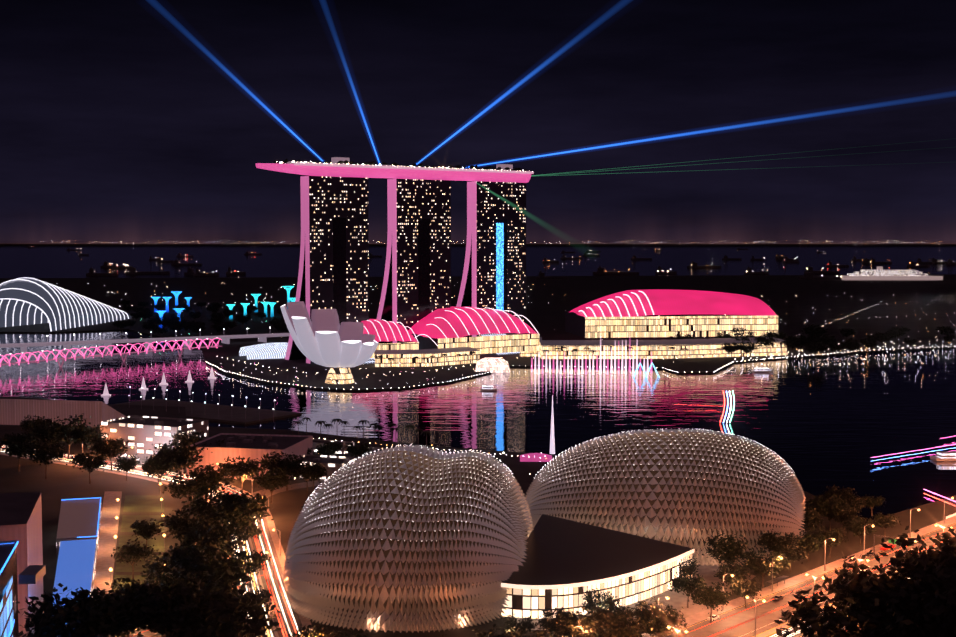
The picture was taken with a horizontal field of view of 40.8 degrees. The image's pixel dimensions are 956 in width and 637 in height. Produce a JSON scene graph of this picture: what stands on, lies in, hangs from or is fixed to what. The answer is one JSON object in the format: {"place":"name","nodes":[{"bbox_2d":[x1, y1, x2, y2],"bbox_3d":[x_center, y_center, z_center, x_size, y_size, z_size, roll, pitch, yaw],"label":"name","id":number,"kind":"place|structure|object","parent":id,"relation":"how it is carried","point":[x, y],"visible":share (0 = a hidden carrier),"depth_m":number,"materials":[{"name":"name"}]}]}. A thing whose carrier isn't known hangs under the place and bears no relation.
{"place":"outdoors","nodes":[
{"label":"outdoors","id":0,"kind":"place"},
{"bbox_2d":[0,544,18,636],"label":"building","id":1,"kind":"structure","parent":0,"point":[8,573],"depth_m":215.78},
{"bbox_2d":[0,578,13,636],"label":"window","id":2,"kind":"structure","parent":1,"relation":"attached to","point":[6,613],"depth_m":207.18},
{"bbox_2d":[0,540,45,583],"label":"ledge","id":3,"kind":"object","parent":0,"point":[32,574],"visible":0.91,"depth_m":196.93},
{"bbox_2d":[94,491,164,597],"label":"park paving","id":4,"kind":"structure","parent":0,"point":[109,522],"depth_m":540.94,"materials":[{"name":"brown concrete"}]},
{"bbox_2d":[111,538,158,578],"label":"tree","id":5,"kind":"object","parent":4,"relation":"on","point":[132,554],"visible":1,"depth_m":469.20,"materials":[{"name":"green plant"}]},
{"bbox_2d":[130,518,163,548],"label":"tree","id":6,"kind":"object","parent":4,"relation":"on","point":[145,529],"visible":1,"depth_m":514.00,"materials":[{"name":"green plant"}]},
{"bbox_2d":[285,176,368,363],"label":"hotel tower","id":7,"kind":"structure","parent":0,"point":[333,273],"depth_m":1295.95,"materials":[{"name":"grey"}]},
{"bbox_2d":[256,157,530,182],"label":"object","id":8,"kind":"structure","parent":0,"point":[292,168],"depth_m":1324.80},
{"bbox_2d":[274,159,526,170],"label":"rooftop deck","id":9,"kind":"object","parent":8,"relation":"on","point":[420,164],"visible":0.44,"depth_m":1345.26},
{"bbox_2d":[294,162,533,173],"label":"deck balustrade","id":10,"kind":"object","parent":8,"relation":"on","point":[403,167],"visible":1,"depth_m":1329.43,"materials":[{"name":"grey"}]},
{"bbox_2d":[0,241,955,520],"bbox_3d":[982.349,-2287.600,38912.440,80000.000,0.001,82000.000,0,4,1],"label":"sea water","id":11,"kind":"structure","parent":0,"point":[822,423],"depth_m":1070.90,"materials":[{"name":"black"}]},
{"bbox_2d":[1,346,221,366],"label":"bridge deck","id":12,"kind":"structure","parent":11,"relation":"in","point":[58,359],"depth_m":1308.36,"materials":[{"name":"pink"}]},
{"bbox_2d":[0,338,221,366],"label":"helix bridge tubes","id":13,"kind":"object","parent":12,"relation":"on","point":[101,353],"visible":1,"depth_m":1304.37},
{"bbox_2d":[119,399,301,423],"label":"float platform","id":14,"kind":"structure","parent":11,"relation":"on","point":[210,412],"depth_m":924.89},
{"bbox_2d":[0,243,955,245],"bbox_3d":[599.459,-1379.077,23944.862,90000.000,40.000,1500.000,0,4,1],"label":"ground islands","id":15,"kind":"object","parent":11,"relation":"on","point":[464,244],"depth_m":23344.97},
{"bbox_2d":[27,245,955,279],"bbox_3d":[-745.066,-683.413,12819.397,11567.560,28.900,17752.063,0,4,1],"label":"ships","id":16,"kind":"object","parent":11,"relation":"on","point":[809,273],"visible":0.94,"depth_m":5373.96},
{"bbox_2d":[480,367,955,460],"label":"river boats","id":17,"kind":"object","parent":11,"relation":"on","point":[945,456],"visible":1,"depth_m":734.30,"materials":[{"name":"grey"}]},
{"bbox_2d":[842,267,942,279],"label":"ship","id":18,"kind":"object","parent":11,"relation":"on","point":[879,273],"visible":0.83,"depth_m":3871.26,"materials":[{"name":"grey"}]},
{"bbox_2d":[0,274,955,390],"bbox_3d":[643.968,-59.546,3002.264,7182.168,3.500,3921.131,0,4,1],"label":"ground","id":19,"kind":"structure","parent":0,"point":[795,303],"depth_m":2208.12,"materials":[{"name":"black"}]},
{"bbox_2d":[0,278,131,330],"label":"conservatory dome","id":20,"kind":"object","parent":19,"relation":"on","point":[34,299],"visible":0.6,"depth_m":1807.87,"materials":[{"name":"grey"}]},
{"bbox_2d":[0,277,128,330],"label":"flower dome ribs","id":21,"kind":"object","parent":20,"relation":"attached to","point":[1,299],"visible":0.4,"depth_m":1816.35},
{"bbox_2d":[0,333,289,353],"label":"bridge","id":22,"kind":"structure","parent":19,"relation":"on","point":[224,338],"depth_m":1479.39,"materials":[{"name":"grey"}]},
{"bbox_2d":[239,342,287,359],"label":"glass pavilion","id":23,"kind":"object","parent":19,"relation":"on","point":[277,350],"visible":0.6,"depth_m":1342.37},
{"bbox_2d":[280,301,377,367],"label":"lotus-shaped museum","id":24,"kind":"structure","parent":19,"relation":"on","point":[324,337],"depth_m":1099.27,"materials":[{"name":"concrete"}]},
{"bbox_2d":[325,367,353,383],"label":"museum base","id":25,"kind":"object","parent":19,"relation":"on","point":[339,375],"visible":0.67,"depth_m":1109.02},
{"bbox_2d":[361,319,418,357],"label":"theater building","id":26,"kind":"structure","parent":19,"relation":"on","point":[407,343],"depth_m":1296.20,"materials":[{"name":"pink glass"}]},
{"bbox_2d":[377,179,450,343],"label":"hotel tower","id":27,"kind":"structure","parent":19,"relation":"on","point":[416,287],"depth_m":1353.88,"materials":[{"name":"grey"}]},
{"bbox_2d":[374,347,479,366],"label":"waterfront building","id":28,"kind":"structure","parent":19,"relation":"on","point":[403,358],"depth_m":1261.64,"materials":[{"name":"beige glass"}]},
{"bbox_2d":[408,306,538,353],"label":"convention centre building","id":29,"kind":"structure","parent":19,"relation":"on","point":[515,340],"depth_m":1337.37,"materials":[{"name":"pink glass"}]},
{"bbox_2d":[415,307,539,345],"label":"mbs casino fins","id":30,"kind":"object","parent":29,"relation":"attached to","point":[482,320],"visible":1,"depth_m":1342.33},
{"bbox_2d":[475,358,509,372],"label":"glass pavilion","id":31,"kind":"structure","parent":19,"relation":"on","point":[497,365],"depth_m":1212.06,"materials":[{"name":"white glass"}]},
{"bbox_2d":[539,337,787,358],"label":"waterfront promenade building","id":32,"kind":"structure","parent":19,"relation":"on","point":[641,349],"depth_m":1343.67,"materials":[{"name":"beige glass"}]},
{"bbox_2d":[565,289,778,337],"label":"convention center","id":33,"kind":"structure","parent":32,"relation":"on","point":[761,316],"depth_m":1478.43,"materials":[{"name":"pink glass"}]},
{"bbox_2d":[0,396,955,636],"bbox_3d":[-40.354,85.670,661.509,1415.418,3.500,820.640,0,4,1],"label":"ground","id":34,"kind":"structure","parent":0,"point":[58,484],"depth_m":620.50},
{"bbox_2d":[0,430,38,471],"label":"tree","id":35,"kind":"object","parent":34,"relation":"on","point":[15,449],"visible":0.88,"depth_m":683.34,"materials":[{"name":"green plant"}]},
{"bbox_2d":[0,492,43,636],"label":"building wing","id":36,"kind":"structure","parent":34,"relation":"on","point":[21,518],"depth_m":401.06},
{"bbox_2d":[23,437,66,478],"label":"tree","id":37,"kind":"object","parent":34,"relation":"on","point":[44,455],"visible":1,"depth_m":663.40,"materials":[{"name":"green plant"}]},
{"bbox_2d":[0,399,125,426],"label":"building","id":38,"kind":"structure","parent":34,"relation":"on","point":[14,411],"depth_m":856.60,"materials":[{"name":"beige"}]},
{"bbox_2d":[53,539,96,605],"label":"building podium","id":39,"kind":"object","parent":34,"relation":"on","point":[76,564],"visible":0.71,"depth_m":460.39,"materials":[{"name":"blue"}]},
{"bbox_2d":[56,498,100,554],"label":"building","id":40,"kind":"structure","parent":34,"relation":"on","point":[78,517],"depth_m":540.14,"materials":[{"name":"grey"}]},
{"bbox_2d":[18,583,144,636],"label":"tree","id":41,"kind":"object","parent":34,"relation":"on","point":[49,620],"visible":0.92,"depth_m":354.01,"materials":[{"name":"green plant"}]},
{"bbox_2d":[65,450,110,483],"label":"tree","id":42,"kind":"object","parent":34,"relation":"on","point":[88,462],"visible":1,"depth_m":652.28,"materials":[{"name":"green plant"}]},
{"bbox_2d":[55,589,149,636],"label":"tree","id":43,"kind":"object","parent":34,"relation":"on","point":[118,613],"visible":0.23,"depth_m":362.40,"materials":[{"name":"green plant"}]},
{"bbox_2d":[113,454,140,480],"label":"tree","id":44,"kind":"object","parent":34,"relation":"on","point":[132,463],"visible":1,"depth_m":660.20,"materials":[{"name":"green plant"}]},
{"bbox_2d":[86,577,177,636],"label":"tree","id":45,"kind":"object","parent":34,"relation":"on","point":[144,595],"visible":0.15,"depth_m":373.82,"materials":[{"name":"green plant"}]},
{"bbox_2d":[100,415,208,458],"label":"building","id":46,"kind":"structure","parent":34,"relation":"on","point":[143,433],"depth_m":733.23,"materials":[{"name":"grey"}]},
{"bbox_2d":[119,574,192,636],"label":"tree","id":47,"kind":"object","parent":34,"relation":"on","point":[164,583],"visible":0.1,"depth_m":380.61,"materials":[{"name":"green plant"}]},
{"bbox_2d":[139,454,184,491],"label":"tree","id":48,"kind":"object","parent":34,"relation":"on","point":[153,466],"visible":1,"depth_m":632.07,"materials":[{"name":"green plant"}]},
{"bbox_2d":[0,444,326,636],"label":"road","id":49,"kind":"structure","parent":34,"relation":"on","point":[274,542],"depth_m":516.63,"materials":[{"name":"asphalt"}]},
{"bbox_2d":[25,418,58,446],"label":"tree","id":50,"kind":"object","parent":49,"relation":"on","point":[39,433],"visible":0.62,"depth_m":726.65,"materials":[{"name":"green plant"}]},
{"bbox_2d":[45,413,95,459],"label":"tree","id":51,"kind":"object","parent":49,"relation":"on","point":[61,431],"visible":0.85,"depth_m":720.95,"materials":[{"name":"green plant"}]},
{"bbox_2d":[67,424,108,454],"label":"tree","id":52,"kind":"object","parent":49,"relation":"on","point":[87,434],"visible":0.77,"depth_m":719.91,"materials":[{"name":"green plant"}]},
{"bbox_2d":[86,436,135,470],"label":"tree","id":53,"kind":"object","parent":49,"relation":"on","point":[111,449],"visible":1,"depth_m":688.51,"materials":[{"name":"green plant"}]},
{"bbox_2d":[1,446,299,636],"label":"light trails","id":54,"kind":"object","parent":49,"relation":"on","point":[250,566],"visible":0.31,"depth_m":468.32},
{"bbox_2d":[140,547,213,596],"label":"tree","id":55,"kind":"object","parent":49,"relation":"on","point":[153,567],"visible":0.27,"depth_m":420.71,"materials":[{"name":"green plant"}]},
{"bbox_2d":[148,440,212,484],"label":"tree","id":56,"kind":"object","parent":49,"relation":"on","point":[185,454],"visible":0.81,"depth_m":643.63,"materials":[{"name":"green plant"}]},
{"bbox_2d":[206,492,273,547],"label":"tree","id":57,"kind":"object","parent":49,"relation":"on","point":[250,512],"visible":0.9,"depth_m":515.27,"materials":[{"name":"green plant"}]},
{"bbox_2d":[217,455,264,492],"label":"tree","id":58,"kind":"object","parent":49,"relation":"on","point":[240,469],"visible":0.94,"depth_m":618.59,"materials":[{"name":"green plant"}]},
{"bbox_2d":[238,550,271,586],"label":"tree","id":59,"kind":"object","parent":49,"relation":"on","point":[258,559],"visible":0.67,"depth_m":459.17,"materials":[{"name":"green plant"}]},
{"bbox_2d":[280,623,329,636],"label":"tree","id":60,"kind":"object","parent":49,"relation":"on","point":[313,632],"visible":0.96,"depth_m":375.70,"materials":[{"name":"green plant"}]},
{"bbox_2d":[162,470,210,509],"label":"tree","id":61,"kind":"object","parent":34,"relation":"on","point":[183,489],"visible":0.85,"depth_m":584.72,"materials":[{"name":"green plant"}]},
{"bbox_2d":[169,430,206,447],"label":"tree","id":62,"kind":"object","parent":34,"relation":"on","point":[183,439],"visible":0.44,"depth_m":708.48,"materials":[{"name":"green plant"}]},
{"bbox_2d":[157,504,222,539],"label":"tree","id":63,"kind":"object","parent":34,"relation":"on","point":[174,522],"visible":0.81,"depth_m":505.63,"materials":[{"name":"green plant"}]},
{"bbox_2d":[134,582,250,636],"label":"tree","id":64,"kind":"object","parent":34,"relation":"on","point":[161,627],"visible":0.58,"depth_m":363.06,"materials":[{"name":"green plant"}]},
{"bbox_2d":[171,526,235,563],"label":"tree","id":65,"kind":"object","parent":34,"relation":"on","point":[222,545],"visible":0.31,"depth_m":454.95,"materials":[{"name":"green plant"}]},
{"bbox_2d":[155,539,258,591],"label":"tree","id":66,"kind":"object","parent":34,"relation":"on","point":[185,561],"visible":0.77,"depth_m":406.04,"materials":[{"name":"green plant"}]},
{"bbox_2d":[185,463,236,503],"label":"tree","id":67,"kind":"object","parent":34,"relation":"on","point":[215,476],"visible":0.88,"depth_m":591.75,"materials":[{"name":"green plant"}]},
{"bbox_2d":[175,519,253,556],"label":"tree","id":68,"kind":"object","parent":34,"relation":"on","point":[227,531],"visible":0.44,"depth_m":462.88,"materials":[{"name":"green plant"}]},
{"bbox_2d":[175,575,253,618],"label":"tree","id":69,"kind":"object","parent":34,"relation":"on","point":[232,589],"visible":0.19,"depth_m":384.47,"materials":[{"name":"green plant"}]},
{"bbox_2d":[181,482,249,525],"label":"tree","id":70,"kind":"object","parent":34,"relation":"on","point":[200,503],"visible":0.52,"depth_m":527.40,"materials":[{"name":"green plant"}]},
{"bbox_2d":[154,582,281,636],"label":"tree","id":71,"kind":"object","parent":34,"relation":"on","point":[259,626],"visible":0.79,"depth_m":359.90,"materials":[{"name":"green plant"}]},
{"bbox_2d":[187,433,312,479],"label":"building","id":72,"kind":"structure","parent":34,"relation":"on","point":[245,446],"depth_m":676.81,"materials":[{"name":"brown"}]},
{"bbox_2d":[243,467,292,503],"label":"tree","id":73,"kind":"object","parent":34,"relation":"on","point":[266,481],"visible":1,"depth_m":603.32,"materials":[{"name":"green plant"}]},
{"bbox_2d":[263,451,306,490],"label":"tree","id":74,"kind":"object","parent":34,"relation":"on","point":[272,464],"visible":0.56,"depth_m":634.63,"materials":[{"name":"green plant"}]},
{"bbox_2d":[289,460,326,492],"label":"tree","id":75,"kind":"object","parent":34,"relation":"on","point":[306,474],"visible":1,"depth_m":627.43,"materials":[{"name":"green plant"}]},
{"bbox_2d":[292,454,357,478],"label":"building","id":76,"kind":"structure","parent":34,"relation":"on","point":[333,464],"depth_m":677.46,"materials":[{"name":"grey"}]},
{"bbox_2d":[314,441,344,455],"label":"tree","id":77,"kind":"object","parent":34,"relation":"on","point":[328,448],"visible":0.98,"depth_m":705.12,"materials":[{"name":"green plant"}]},
{"bbox_2d":[283,445,533,632],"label":"domed building","id":78,"kind":"structure","parent":34,"relation":"on","point":[357,572],"depth_m":416.58,"materials":[{"name":"beige"}]},
{"bbox_2d":[501,514,693,588],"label":"roof","id":79,"kind":"structure","parent":78,"relation":"attached to","point":[562,553],"depth_m":449.04,"materials":[{"name":"grey"}]},
{"bbox_2d":[501,614,537,634],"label":"tree","id":80,"kind":"object","parent":34,"relation":"on","point":[523,625],"visible":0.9,"depth_m":392.46,"materials":[{"name":"green plant"}]},
{"bbox_2d":[114,456,925,620],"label":"vehicles","id":81,"kind":"object","parent":34,"relation":"on","point":[775,598],"visible":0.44,"depth_m":481.37,"materials":[{"name":"white"}]},
{"bbox_2d":[539,607,603,636],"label":"tree","id":82,"kind":"object","parent":34,"relation":"on","point":[568,624],"visible":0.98,"depth_m":373.74,"materials":[{"name":"green plant"}]},
{"bbox_2d":[501,553,691,617],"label":"building facade","id":83,"kind":"structure","parent":34,"relation":"on","point":[524,603],"depth_m":426.89,"materials":[{"name":"beige"}]},
{"bbox_2d":[580,588,620,611],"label":"tree","id":84,"kind":"object","parent":34,"relation":"on","point":[589,606],"visible":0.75,"depth_m":411.87,"materials":[{"name":"green plant"}]},
{"bbox_2d":[585,599,636,631],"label":"tree","id":85,"kind":"object","parent":34,"relation":"on","point":[615,609],"visible":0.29,"depth_m":390.77,"materials":[{"name":"green plant"}]},
{"bbox_2d":[525,429,805,565],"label":"domed building","id":86,"kind":"structure","parent":34,"relation":"on","point":[667,500],"depth_m":499.03,"materials":[{"name":"beige"}]},
{"bbox_2d":[668,566,707,607],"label":"tree","id":87,"kind":"object","parent":34,"relation":"on","point":[684,583],"visible":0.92,"depth_m":433.81,"materials":[{"name":"green plant"}]},
{"bbox_2d":[702,532,751,567],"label":"tree","id":88,"kind":"object","parent":34,"relation":"on","point":[732,550],"visible":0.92,"depth_m":465.99,"materials":[{"name":"green plant"}]},
{"bbox_2d":[712,562,751,594],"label":"tree","id":89,"kind":"object","parent":34,"relation":"on","point":[737,573],"visible":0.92,"depth_m":449.75,"materials":[{"name":"green plant"}]},
{"bbox_2d":[737,549,790,587],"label":"tree","id":90,"kind":"object","parent":34,"relation":"on","point":[759,565],"visible":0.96,"depth_m":457.50,"materials":[{"name":"green plant"}]},
{"bbox_2d":[754,529,800,555],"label":"tree","id":91,"kind":"object","parent":34,"relation":"on","point":[768,539],"visible":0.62,"depth_m":482.49,"materials":[{"name":"green plant"}]},
{"bbox_2d":[770,543,809,572],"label":"tree","id":92,"kind":"object","parent":34,"relation":"on","point":[795,553],"visible":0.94,"depth_m":478.70,"materials":[{"name":"green plant"}]},
{"bbox_2d":[638,513,955,636],"bbox_3d":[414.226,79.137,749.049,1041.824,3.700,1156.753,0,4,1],"label":"road","id":93,"kind":"structure","parent":34,"relation":"on","point":[766,625],"depth_m":438.93,"materials":[{"name":"asphalt"}]},
{"bbox_2d":[589,610,652,636],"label":"tree","id":94,"kind":"object","parent":93,"relation":"on","point":[621,630],"visible":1,"depth_m":369.98,"materials":[{"name":"green plant"}]},
{"bbox_2d":[632,604,686,636],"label":"tree","id":95,"kind":"object","parent":93,"relation":"on","point":[663,620],"visible":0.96,"depth_m":387.55,"materials":[{"name":"green plant"}]},
{"bbox_2d":[686,582,731,622],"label":"tree","id":96,"kind":"object","parent":93,"relation":"on","point":[711,598],"visible":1,"depth_m":415.39,"materials":[{"name":"green plant"}]},
{"bbox_2d":[728,576,765,607],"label":"tree","id":97,"kind":"object","parent":93,"relation":"on","point":[745,589],"visible":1,"depth_m":432.20,"materials":[{"name":"green plant"}]},
{"bbox_2d":[574,497,953,636],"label":"street lamps","id":98,"kind":"object","parent":93,"relation":"on","point":[806,573],"visible":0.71,"depth_m":454.05,"materials":[{"name":"grey"}]},
{"bbox_2d":[793,527,828,560],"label":"tree","id":99,"kind":"object","parent":34,"relation":"on","point":[810,544],"visible":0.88,"depth_m":495.08,"materials":[{"name":"green plant"}]},
{"bbox_2d":[800,500,823,530],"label":"tree","id":100,"kind":"object","parent":34,"relation":"on","point":[812,519],"visible":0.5,"depth_m":519.93,"materials":[{"name":"green plant"}]},
{"bbox_2d":[808,493,850,530],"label":"tree","id":101,"kind":"object","parent":34,"relation":"on","point":[823,507],"visible":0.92,"depth_m":542.64,"materials":[{"name":"green plant"}]},
{"bbox_2d":[814,525,848,557],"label":"tree","id":102,"kind":"object","parent":34,"relation":"on","point":[838,537],"visible":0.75,"depth_m":500.10,"materials":[{"name":"green plant"}]},
{"bbox_2d":[829,505,861,535],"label":"tree","id":103,"kind":"object","parent":34,"relation":"on","point":[848,511],"visible":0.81,"depth_m":537.74,"materials":[{"name":"green plant"}]},
{"bbox_2d":[774,582,932,636],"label":"tree","id":104,"kind":"object","parent":34,"relation":"on","point":[811,616],"visible":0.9,"depth_m":345.59,"materials":[{"name":"green plant"}]},
{"bbox_2d":[843,516,880,545],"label":"tree","id":105,"kind":"object","parent":34,"relation":"on","point":[856,527],"visible":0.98,"depth_m":521.72,"materials":[{"name":"green plant"}]},
{"bbox_2d":[813,550,947,635],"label":"tree","id":106,"kind":"object","parent":34,"relation":"on","point":[851,578],"visible":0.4,"depth_m":366.54,"materials":[{"name":"green plant"}]},
{"bbox_2d":[872,512,900,535],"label":"tree","id":107,"kind":"object","parent":34,"relation":"on","point":[883,522],"visible":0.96,"depth_m":536.26,"materials":[{"name":"green plant"}]},
{"bbox_2d":[856,549,955,636],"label":"tree","id":108,"kind":"object","parent":34,"relation":"on","point":[942,621],"visible":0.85,"depth_m":345.52,"materials":[{"name":"green plant"}]},
{"bbox_2d":[867,526,955,591],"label":"tree","id":109,"kind":"object","parent":34,"relation":"on","point":[902,542],"visible":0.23,"depth_m":391.11,"materials":[{"name":"green plant"}]},
{"bbox_2d":[456,181,525,336],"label":"hotel tower","id":110,"kind":"structure","parent":0,"point":[490,205],"depth_m":1412.06,"materials":[{"name":"grey"}]},
{"bbox_2d":[496,223,503,310],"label":"light strip","id":111,"kind":"object","parent":110,"relation":"attached to","point":[499,266],"visible":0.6,"depth_m":1415.48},
{"bbox_2d":[513,564,755,629],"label":"plaza paving","id":112,"kind":"structure","parent":0,"point":[677,601],"depth_m":446.05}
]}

